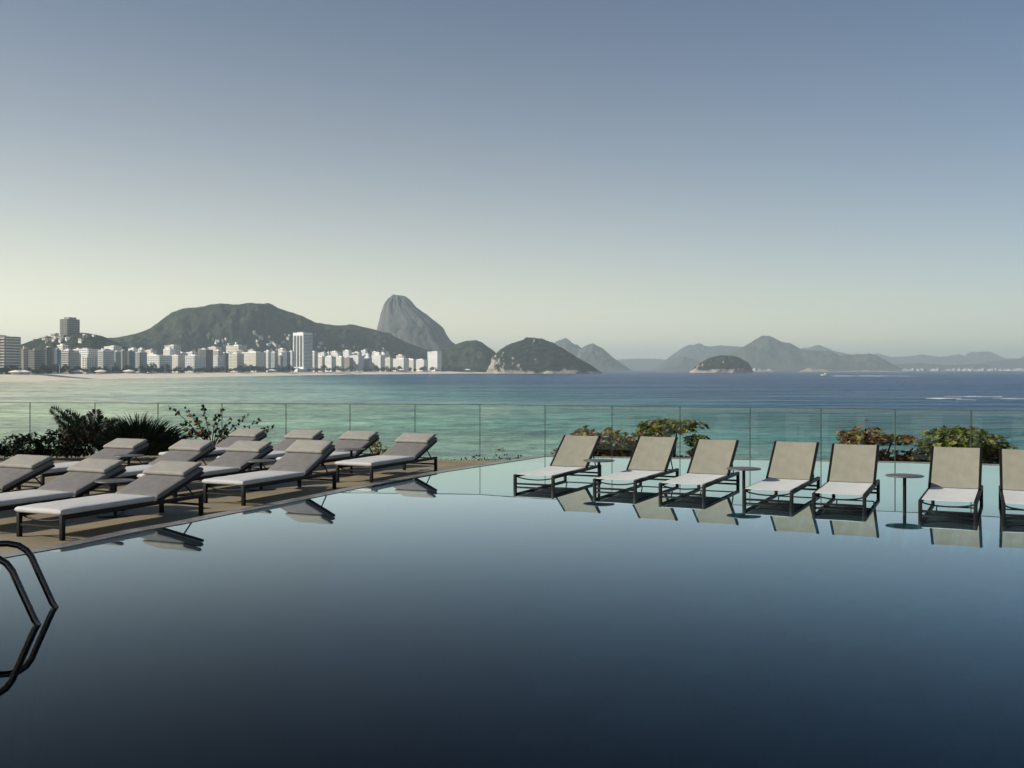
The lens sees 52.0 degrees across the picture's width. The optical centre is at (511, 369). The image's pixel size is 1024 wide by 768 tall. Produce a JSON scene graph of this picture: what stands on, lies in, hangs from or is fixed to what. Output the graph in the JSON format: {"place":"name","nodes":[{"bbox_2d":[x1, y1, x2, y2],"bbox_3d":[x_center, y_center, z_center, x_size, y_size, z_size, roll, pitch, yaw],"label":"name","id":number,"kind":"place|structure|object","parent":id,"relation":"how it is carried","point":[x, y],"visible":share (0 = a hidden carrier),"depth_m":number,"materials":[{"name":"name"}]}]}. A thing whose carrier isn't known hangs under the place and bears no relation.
{"place":"outdoors","nodes":[
{"label":"outdoors","id":0,"kind":"place"},
{"bbox_2d":[28,349,44,373],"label":"apartment block","id":1,"kind":"structure","parent":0,"point":[36,358],"depth_m":1778.88,"materials":[{"name":"grey concrete"}]},
{"bbox_2d":[0,333,128,374],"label":"wooded hill","id":2,"kind":"structure","parent":0,"point":[99,342],"depth_m":2412.89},
{"bbox_2d":[60,317,79,334],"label":"hill tower","id":3,"kind":"structure","parent":2,"relation":"on","point":[69,325],"depth_m":2461.65,"materials":[{"name":"grey concrete"}]},
{"bbox_2d":[61,349,78,373],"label":"apartment block","id":4,"kind":"structure","parent":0,"point":[70,357],"depth_m":1891.00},
{"bbox_2d":[114,350,120,372],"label":"apartment block","id":5,"kind":"structure","parent":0,"point":[117,357],"depth_m":2076.84,"materials":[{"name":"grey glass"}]},
{"bbox_2d":[127,350,134,372],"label":"apartment block","id":6,"kind":"structure","parent":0,"point":[130,357],"depth_m":2139.35,"materials":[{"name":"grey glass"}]},
{"bbox_2d":[135,350,146,372],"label":"apartment block","id":7,"kind":"structure","parent":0,"point":[140,357],"depth_m":2182.78,"materials":[{"name":"white concrete"}]},
{"bbox_2d":[163,347,174,355],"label":"apartment block","id":8,"kind":"structure","parent":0,"point":[169,351],"depth_m":2493.84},
{"bbox_2d":[52,371,382,373],"bbox_3d":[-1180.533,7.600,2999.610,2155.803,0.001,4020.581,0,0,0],"label":"city ground","id":9,"kind":"structure","parent":0,"point":[212,372],"depth_m":2494.20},
{"bbox_2d":[0,335,20,373],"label":"striped hotel","id":10,"kind":"structure","parent":9,"relation":"on","point":[10,351],"depth_m":1603.23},
{"bbox_2d":[21,346,27,369],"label":"apartment block","id":11,"kind":"structure","parent":9,"relation":"on","point":[24,357],"depth_m":1725.89,"materials":[{"name":"grey concrete"}]},
{"bbox_2d":[44,346,51,373],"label":"apartment block","id":12,"kind":"structure","parent":9,"relation":"on","point":[48,356],"depth_m":1816.89,"materials":[{"name":"grey concrete"}]},
{"bbox_2d":[54,347,60,373],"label":"apartment block","id":13,"kind":"structure","parent":9,"relation":"on","point":[57,356],"depth_m":1844.77,"materials":[{"name":"grey concrete"}]},
{"bbox_2d":[82,355,93,372],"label":"apartment block","id":14,"kind":"structure","parent":9,"relation":"on","point":[87,362],"depth_m":1955.85,"materials":[{"name":"white concrete"}]},
{"bbox_2d":[78,348,98,372],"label":"apartment block","id":15,"kind":"structure","parent":9,"relation":"on","point":[84,352],"depth_m":2039.20,"materials":[{"name":"white concrete"}]},
{"bbox_2d":[98,349,113,372],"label":"apartment block","id":16,"kind":"structure","parent":9,"relation":"on","point":[106,358],"depth_m":2035.99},
{"bbox_2d":[104,345,121,351],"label":"apartment block","id":17,"kind":"structure","parent":9,"relation":"on","point":[114,347],"depth_m":2223.24,"materials":[{"name":"white concrete"}]},
{"bbox_2d":[120,349,126,372],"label":"apartment block","id":18,"kind":"structure","parent":9,"relation":"on","point":[123,357],"depth_m":2106.03,"materials":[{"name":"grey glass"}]},
{"bbox_2d":[147,354,171,372],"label":"apartment block","id":19,"kind":"structure","parent":9,"relation":"on","point":[159,360],"depth_m":2266.83,"materials":[{"name":"white concrete"}]},
{"bbox_2d":[165,345,179,353],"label":"apartment block","id":20,"kind":"structure","parent":9,"relation":"on","point":[177,349],"depth_m":2545.73,"materials":[{"name":"white concrete"}]},
{"bbox_2d":[171,354,184,372],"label":"apartment block","id":21,"kind":"structure","parent":9,"relation":"on","point":[178,360],"depth_m":2372.43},
{"bbox_2d":[185,355,204,372],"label":"apartment block","id":22,"kind":"structure","parent":9,"relation":"on","point":[196,361],"depth_m":2464.56,"materials":[{"name":"white concrete"}]},
{"bbox_2d":[199,349,212,371],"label":"apartment block","id":23,"kind":"structure","parent":9,"relation":"on","point":[207,354],"depth_m":2534.70,"materials":[{"name":"grey concrete"}]},
{"bbox_2d":[213,354,222,371],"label":"apartment block","id":24,"kind":"structure","parent":9,"relation":"on","point":[217,360],"depth_m":2596.59,"materials":[{"name":"white concrete"}]},
{"bbox_2d":[221,352,228,371],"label":"apartment block","id":25,"kind":"structure","parent":9,"relation":"on","point":[225,358],"depth_m":2634.90,"materials":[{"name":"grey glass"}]},
{"bbox_2d":[228,353,243,371],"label":"apartment block","id":26,"kind":"structure","parent":9,"relation":"on","point":[235,360],"depth_m":2700.96,"materials":[{"name":"white concrete"}]},
{"bbox_2d":[226,345,246,352],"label":"apartment block","id":27,"kind":"structure","parent":9,"relation":"on","point":[234,348],"depth_m":2950.04,"materials":[{"name":"white concrete"}]},
{"bbox_2d":[278,354,282,371],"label":"apartment block","id":28,"kind":"structure","parent":9,"relation":"on","point":[280,361],"depth_m":2981.11,"materials":[{"name":"white concrete"}]},
{"bbox_2d":[318,355,324,371],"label":"apartment block","id":29,"kind":"structure","parent":9,"relation":"on","point":[321,360],"depth_m":3290.47,"materials":[{"name":"white concrete"}]},
{"bbox_2d":[325,355,335,371],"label":"apartment block","id":30,"kind":"structure","parent":9,"relation":"on","point":[330,361],"depth_m":3345.35,"materials":[{"name":"white concrete"}]},
{"bbox_2d":[336,355,343,371],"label":"apartment block","id":31,"kind":"structure","parent":9,"relation":"on","point":[340,361],"depth_m":3425.90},
{"bbox_2d":[343,349,351,357],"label":"apartment block","id":32,"kind":"structure","parent":9,"relation":"on","point":[346,352],"depth_m":3653.17,"materials":[{"name":"white concrete"}]},
{"bbox_2d":[344,357,352,371],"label":"apartment block","id":33,"kind":"structure","parent":9,"relation":"on","point":[348,361],"depth_m":3473.22,"materials":[{"name":"grey concrete"}]},
{"bbox_2d":[347,355,363,370],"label":"apartment block","id":34,"kind":"structure","parent":9,"relation":"on","point":[358,362],"depth_m":3572.24,"materials":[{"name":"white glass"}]},
{"bbox_2d":[364,356,371,371],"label":"apartment block","id":35,"kind":"structure","parent":9,"relation":"on","point":[368,362],"depth_m":3598.44,"materials":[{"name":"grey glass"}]},
{"bbox_2d":[371,354,384,370],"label":"apartment block","id":36,"kind":"structure","parent":9,"relation":"on","point":[378,360],"depth_m":3678.09,"materials":[{"name":"white concrete"}]},
{"bbox_2d":[385,357,392,370],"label":"apartment block","id":37,"kind":"structure","parent":9,"relation":"on","point":[389,362],"depth_m":3760.80,"materials":[{"name":"white concrete"}]},
{"bbox_2d":[393,358,408,370],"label":"apartment block","id":38,"kind":"structure","parent":9,"relation":"on","point":[403,363],"depth_m":3818.00,"materials":[{"name":"white concrete"}]},
{"bbox_2d":[409,359,415,370],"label":"apartment block","id":39,"kind":"structure","parent":9,"relation":"on","point":[412,363],"depth_m":3889.96,"materials":[{"name":"white concrete"}]},
{"bbox_2d":[416,359,427,370],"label":"apartment block","id":40,"kind":"structure","parent":9,"relation":"on","point":[420,363],"depth_m":3930.03,"materials":[{"name":"white concrete"}]},
{"bbox_2d":[428,351,440,370],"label":"apartment block","id":41,"kind":"structure","parent":9,"relation":"on","point":[434,358],"depth_m":3983.49,"materials":[{"name":"white concrete"}]},
{"bbox_2d":[0,371,484,381],"bbox_3d":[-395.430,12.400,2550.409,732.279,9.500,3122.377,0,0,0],"label":"beach sand","id":42,"kind":"structure","parent":0,"point":[23,377],"depth_m":2072.42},
{"bbox_2d":[0,452,505,553],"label":"pool deck","id":43,"kind":"structure","parent":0,"point":[75,529],"depth_m":13.90,"materials":[{"name":"wood"}]},
{"bbox_2d":[0,454,54,492],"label":"cushioned lounger","id":44,"kind":"object","parent":43,"relation":"on","point":[17,471],"visible":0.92,"depth_m":13.27,"materials":[{"name":"fabric"}]},
{"bbox_2d":[0,429,94,458],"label":"dark bush","id":45,"kind":"object","parent":43,"relation":"on","point":[22,441],"visible":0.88,"depth_m":20.20,"materials":[{"name":"green plant"}]},
{"bbox_2d":[0,458,125,510],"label":"cushioned lounger","id":46,"kind":"object","parent":43,"relation":"on","point":[78,479],"visible":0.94,"depth_m":12.55,"materials":[{"name":"fabric"}]},
{"bbox_2d":[12,438,148,489],"bbox_3d":[-6.558,1.433,16.033,0.668,0.632,2.139,0,0,24],"label":"cushioned lounger","id":47,"kind":"object","parent":43,"relation":"on","point":[118,446],"visible":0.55,"depth_m":16.58,"materials":[{"name":"fabric"}]},
{"bbox_2d":[49,406,120,457],"bbox_3d":[-8.202,1.195,20.297,1.399,1.025,0.640,0,0,0],"label":"shrub","id":48,"kind":"object","parent":43,"relation":"on","point":[77,425],"visible":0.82,"depth_m":20.21,"materials":[{"name":"green plant"}]},
{"bbox_2d":[14,461,203,540],"bbox_3d":[-4.444,1.430,11.790,0.668,0.638,2.137,0,0,25],"label":"cushioned lounger","id":49,"kind":"object","parent":43,"relation":"on","point":[159,482],"visible":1,"depth_m":11.84,"materials":[{"name":"fabric"}]},
{"bbox_2d":[94,478,134,517],"bbox_3d":[-4.742,1.538,12.547,0.460,0.423,0.460,0,0,0],"label":"round side table","id":50,"kind":"object","parent":43,"relation":"on","point":[115,481],"visible":0.96,"depth_m":12.52,"materials":[{"name":"metal"}]},
{"bbox_2d":[113,454,143,483],"bbox_3d":[-5.915,1.538,16.205,0.460,0.423,0.460,0,0,0],"label":"round side table","id":51,"kind":"object","parent":43,"relation":"on","point":[128,456],"visible":0.59,"depth_m":16.15,"materials":[{"name":"metal"}]},
{"bbox_2d":[71,411,211,455],"bbox_3d":[-7.256,1.230,20.290,3.055,0.840,2.116,0,0,-19],"label":"strap leaf clump","id":52,"kind":"object","parent":43,"relation":"on","point":[160,438],"visible":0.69,"depth_m":20.06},
{"bbox_2d":[97,439,215,490],"bbox_3d":[-5.329,1.421,15.423,0.668,0.656,2.130,0,0,25],"label":"cushioned lounger","id":53,"kind":"object","parent":43,"relation":"on","point":[189,450],"visible":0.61,"depth_m":15.96,"materials":[{"name":"fabric"}]},
{"bbox_2d":[137,440,273,497],"bbox_3d":[-4.388,1.424,15.216,0.668,0.650,2.133,0,0,25],"label":"cushioned lounger","id":54,"kind":"object","parent":43,"relation":"on","point":[233,458],"visible":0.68,"depth_m":15.66,"materials":[{"name":"fabric"}]},
{"bbox_2d":[159,428,266,457],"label":"cushioned lounger","id":55,"kind":"object","parent":43,"relation":"on","point":[242,434],"visible":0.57,"depth_m":19.55,"materials":[{"name":"fabric"}]},
{"bbox_2d":[168,404,273,444],"bbox_3d":[-5.698,1.168,20.786,2.067,0.984,0.573,0,0,0],"label":"sparse shrub","id":56,"kind":"object","parent":43,"relation":"on","point":[204,434],"visible":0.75,"depth_m":20.79,"materials":[{"name":"green plant"}]},
{"bbox_2d":[245,459,276,490],"bbox_3d":[-3.658,1.538,15.295,0.460,0.423,0.460,0,0,0],"label":"round side table","id":57,"kind":"object","parent":43,"relation":"on","point":[260,462],"visible":0.89,"depth_m":15.27,"materials":[{"name":"metal"}]},
{"bbox_2d":[202,440,335,505],"bbox_3d":[-3.307,1.394,14.534,0.668,0.710,2.121,0,0,24],"label":"cushioned lounger","id":58,"kind":"object","parent":43,"relation":"on","point":[299,461],"visible":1,"depth_m":14.79,"materials":[{"name":"fabric"}]},
{"bbox_2d":[217,429,323,469],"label":"cushioned lounger","id":59,"kind":"object","parent":43,"relation":"on","point":[289,440],"visible":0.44,"depth_m":18.80,"materials":[{"name":"fabric"}]},
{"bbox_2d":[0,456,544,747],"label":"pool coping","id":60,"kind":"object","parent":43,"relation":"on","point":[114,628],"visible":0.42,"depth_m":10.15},
{"bbox_2d":[276,431,378,474],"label":"cushioned lounger","id":61,"kind":"object","parent":43,"relation":"on","point":[365,440],"visible":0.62,"depth_m":18.48,"materials":[{"name":"fabric"}]},
{"bbox_2d":[337,448,364,475],"bbox_3d":[-2.678,1.538,17.500,0.460,0.423,0.460,0,0,0],"label":"round side table","id":62,"kind":"object","parent":43,"relation":"on","point":[351,450],"visible":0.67,"depth_m":17.48,"materials":[{"name":"metal"}]},
{"bbox_2d":[365,440,387,454],"bbox_3d":[-2.602,1.518,20.282,0.555,0.379,0.418,0,0,27],"label":"yellow shrub","id":63,"kind":"object","parent":43,"relation":"on","point":[377,445],"visible":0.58,"depth_m":20.26,"materials":[{"name":"green plant"}]},
{"bbox_2d":[335,433,436,482],"bbox_3d":[-2.014,1.424,17.165,0.668,0.650,2.133,0,0,24],"label":"cushioned lounger","id":64,"kind":"object","parent":43,"relation":"on","point":[407,448],"visible":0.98,"depth_m":17.42,"materials":[{"name":"fabric"}]},
{"bbox_2d":[440,454,525,459],"bbox_3d":[-0.154,1.772,20.425,2.558,0.256,0.378,0,0,-4],"label":"ground cover","id":65,"kind":"object","parent":43,"relation":"on","point":[487,458],"visible":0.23,"depth_m":20.44,"materials":[{"name":"green plant"}]},
{"bbox_2d":[545,456,998,464],"bbox_3d":[6.931,2.847,18.297,13.007,2.406,0.821,0,0,17],"label":"pool far edge","id":66,"kind":"object","parent":43,"relation":"attached to","point":[769,459],"visible":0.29,"depth_m":19.14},
{"bbox_2d":[242,351,265,371],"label":"apartment block","id":67,"kind":"structure","parent":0,"point":[256,358],"depth_m":2806.76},
{"bbox_2d":[264,350,270,371],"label":"apartment block","id":68,"kind":"structure","parent":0,"point":[268,359],"depth_m":2899.60,"materials":[{"name":"white concrete"}]},
{"bbox_2d":[108,303,431,372],"bbox_3d":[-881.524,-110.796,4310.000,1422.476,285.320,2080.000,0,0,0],"label":"wooded hill","id":69,"kind":"structure","parent":0,"point":[186,329],"depth_m":3824.12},
{"bbox_2d":[271,351,277,371],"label":"apartment block","id":70,"kind":"structure","parent":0,"point":[274,358],"depth_m":2942.39,"materials":[{"name":"white concrete"}]},
{"bbox_2d":[281,351,290,371],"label":"apartment block","id":71,"kind":"structure","parent":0,"point":[286,357],"depth_m":3020.53,"materials":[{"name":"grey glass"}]},
{"bbox_2d":[289,350,293,371],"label":"apartment block","id":72,"kind":"structure","parent":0,"point":[292,358],"depth_m":3065.21,"materials":[{"name":"white concrete"}]},
{"bbox_2d":[293,332,311,371],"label":"slender tower","id":73,"kind":"structure","parent":0,"point":[302,345],"depth_m":3111.74,"materials":[{"name":"white concrete"}]},
{"bbox_2d":[304,335,311,364],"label":"side windows","id":74,"kind":"structure","parent":73,"relation":"in","point":[304,335],"depth_m":3114.75,"materials":[{"name":"grey glass"}]},
{"bbox_2d":[312,351,317,371],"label":"apartment block","id":75,"kind":"structure","parent":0,"point":[314,359],"depth_m":3222.81,"materials":[{"name":"white concrete"}]},
{"bbox_2d":[377,294,454,350],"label":"granite peak","id":76,"kind":"structure","parent":0,"point":[404,318],"depth_m":5206.35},
{"bbox_2d":[439,340,495,372],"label":"shore hill","id":77,"kind":"structure","parent":0,"point":[474,355],"depth_m":4148.60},
{"bbox_2d":[0,402,1006,460],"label":"glass balustrade","id":78,"kind":"object","parent":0,"point":[612,406],"visible":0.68,"depth_m":20.28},
{"bbox_2d":[0,555,1023,767],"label":"pool floor","id":79,"kind":"structure","parent":0,"point":[511,661],"depth_m":9.35,"materials":[{"name":"tile"}]},
{"bbox_2d":[513,435,600,486],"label":"sling lounger","id":80,"kind":"object","parent":79,"relation":"on","point":[572,453],"visible":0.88,"depth_m":16.14,"materials":[{"name":"fabric"}]},
{"bbox_2d":[583,459,614,477],"bbox_3d":[1.270,1.538,15.345,0.460,0.423,0.460,0,0,0],"label":"round side table","id":81,"kind":"object","parent":79,"relation":"on","point":[598,461],"visible":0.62,"depth_m":15.32,"materials":[{"name":"metal"}]},
{"bbox_2d":[593,436,678,491],"bbox_3d":[1.812,1.383,15.098,0.624,0.731,1.982,0,0,26],"label":"sling lounger","id":82,"kind":"object","parent":79,"relation":"on","point":[651,456],"visible":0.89,"depth_m":15.54,"materials":[{"name":"fabric"}]},
{"bbox_2d":[658,439,739,496],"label":"sling lounger","id":83,"kind":"object","parent":79,"relation":"on","point":[709,459],"visible":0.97,"depth_m":15.02,"materials":[{"name":"fabric"}]},
{"bbox_2d":[726,467,760,488],"bbox_3d":[3.110,1.538,14.091,0.460,0.423,0.460,0,0,0],"label":"round side table","id":84,"kind":"object","parent":79,"relation":"on","point":[743,469],"visible":0.59,"depth_m":14.04,"materials":[{"name":"metal"}]},
{"bbox_2d":[742,441,819,503],"bbox_3d":[3.585,1.381,13.875,0.624,0.737,1.982,0,0,26],"label":"sling lounger","id":85,"kind":"object","parent":79,"relation":"on","point":[789,461],"visible":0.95,"depth_m":14.32,"materials":[{"name":"fabric"}]},
{"bbox_2d":[812,443,879,508],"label":"sling lounger","id":86,"kind":"object","parent":79,"relation":"on","point":[856,465],"visible":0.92,"depth_m":13.92,"materials":[{"name":"fabric"}]},
{"bbox_2d":[885,473,923,500],"bbox_3d":[4.917,1.538,13.150,0.460,0.423,0.460,0,0,0],"label":"round side table","id":87,"kind":"object","parent":79,"relation":"on","point":[901,475],"visible":0.58,"depth_m":13.13,"materials":[{"name":"metal"}]},
{"bbox_2d":[918,446,982,516],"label":"sling lounger","id":88,"kind":"object","parent":79,"relation":"on","point":[952,468],"visible":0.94,"depth_m":13.24,"materials":[{"name":"fabric"}]},
{"bbox_2d":[999,448,1023,517],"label":"sling lounger","id":89,"kind":"object","parent":79,"relation":"on","point":[1011,465],"visible":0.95,"depth_m":13.02,"materials":[{"name":"fabric"}]},
{"bbox_2d":[0,457,1023,575],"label":"pool water","id":90,"kind":"structure","parent":0,"point":[488,510],"depth_m":11.02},
{"bbox_2d":[0,540,58,766],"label":"pool handrail","id":91,"kind":"object","parent":90,"relation":"in","point":[18,584],"visible":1,"depth_m":6.78,"materials":[{"name":"metal"}]},
{"bbox_2d":[0,370,1023,463],"bbox_3d":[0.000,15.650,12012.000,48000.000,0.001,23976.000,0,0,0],"label":"sea","id":92,"kind":"structure","parent":0,"point":[386,409],"depth_m":466.84,"materials":[{"name":"liquid"}]},
{"bbox_2d":[799,367,830,371],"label":"shore rocks","id":93,"kind":"object","parent":92,"relation":"in","point":[809,369],"visible":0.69,"depth_m":6463.25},
{"bbox_2d":[832,370,904,371],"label":"shore rocks","id":94,"kind":"object","parent":92,"relation":"in","point":[867,371],"visible":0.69,"depth_m":6561.26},
{"bbox_2d":[926,396,1014,398],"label":"sea foam","id":95,"kind":"object","parent":92,"relation":"on","point":[968,396],"visible":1,"depth_m":558.45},
{"bbox_2d":[0,0,1023,359],"label":"sky","id":96,"kind":"structure","parent":0,"point":[629,179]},
{"bbox_2d":[486,337,601,373],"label":"headland","id":97,"kind":"structure","parent":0,"point":[528,355],"depth_m":3845.39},
{"bbox_2d":[555,338,580,356],"bbox_3d":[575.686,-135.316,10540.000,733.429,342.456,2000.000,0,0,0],"label":"distant mountain","id":98,"kind":"structure","parent":0,"point":[566,344],"depth_m":10109.71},
{"bbox_2d":[577,344,633,370],"bbox_3d":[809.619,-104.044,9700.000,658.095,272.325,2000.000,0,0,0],"label":"distant mountain","id":99,"kind":"structure","parent":0,"point":[598,357],"depth_m":9140.17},
{"bbox_2d":[617,358,664,369],"bbox_3d":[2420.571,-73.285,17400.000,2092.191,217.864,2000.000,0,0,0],"label":"distant mountain","id":100,"kind":"structure","parent":0,"point":[638,364],"depth_m":17019.12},
{"bbox_2d":[646,356,700,370],"bbox_3d":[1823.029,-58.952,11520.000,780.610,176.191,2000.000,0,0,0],"label":"distant mountain","id":101,"kind":"structure","parent":0,"point":[683,363],"depth_m":11108.68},
{"bbox_2d":[646,343,739,369],"bbox_3d":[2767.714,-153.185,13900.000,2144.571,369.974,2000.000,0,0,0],"label":"distant mountain","id":102,"kind":"structure","parent":0,"point":[700,352],"depth_m":13453.47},
{"bbox_2d":[689,355,753,372],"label":"island","id":103,"kind":"structure","parent":0,"point":[725,364],"depth_m":4643.01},
{"bbox_2d":[729,336,901,370],"bbox_3d":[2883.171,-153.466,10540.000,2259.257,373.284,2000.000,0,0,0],"label":"distant mountain","id":104,"kind":"structure","parent":0,"point":[767,352],"depth_m":9960.05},
{"bbox_2d":[802,345,850,355],"bbox_3d":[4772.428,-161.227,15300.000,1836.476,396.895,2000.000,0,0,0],"label":"distant mountain","id":105,"kind":"structure","parent":0,"point":[819,347],"depth_m":15129.26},
{"bbox_2d":[895,363,998,370],"bbox_3d":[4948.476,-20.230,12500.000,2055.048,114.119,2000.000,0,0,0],"label":"distant mountain","id":106,"kind":"structure","parent":0,"point":[927,367],"depth_m":11986.50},
{"bbox_2d":[873,352,1023,364],"bbox_3d":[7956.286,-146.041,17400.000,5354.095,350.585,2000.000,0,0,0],"label":"distant mountain","id":107,"kind":"structure","parent":0,"point":[975,358],"depth_m":17020.50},
{"bbox_2d":[981,358,1023,369],"bbox_3d":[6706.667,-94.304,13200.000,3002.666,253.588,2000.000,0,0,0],"label":"distant mountain","id":108,"kind":"structure","parent":0,"point":[1011,364],"depth_m":12733.69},
{"label":"promenade ground","id":109,"kind":"structure","parent":0,"visible":0},
{"bbox_2d":[550,424,636,456],"bbox_3d":[3.119,8.152,35.957,4.270,12.604,2.326,0,0,-18],"label":"sea almond tree","id":110,"kind":"object","parent":109,"relation":"on","point":[625,446],"visible":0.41,"depth_m":35.51,"materials":[{"name":"green plant"}]},
{"bbox_2d":[631,417,711,457],"bbox_3d":[5.701,8.055,36.992,3.133,12.799,3.363,0,0,0],"label":"sea almond tree","id":111,"kind":"object","parent":109,"relation":"on","point":[664,425],"visible":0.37,"depth_m":36.30,"materials":[{"name":"green plant"}]},
{"bbox_2d":[833,425,925,461],"bbox_3d":[12.509,8.170,36.081,4.070,12.568,2.336,0,0,-24],"label":"sea almond tree","id":112,"kind":"object","parent":109,"relation":"on","point":[854,436],"visible":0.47,"depth_m":35.76,"materials":[{"name":"green plant"}]},
{"bbox_2d":[903,425,1018,463],"bbox_3d":[15.567,8.193,36.401,4.023,12.522,3.224,0,0,0],"label":"sea almond tree","id":113,"kind":"object","parent":109,"relation":"on","point":[944,436],"visible":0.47,"depth_m":35.82,"materials":[{"name":"green plant"}]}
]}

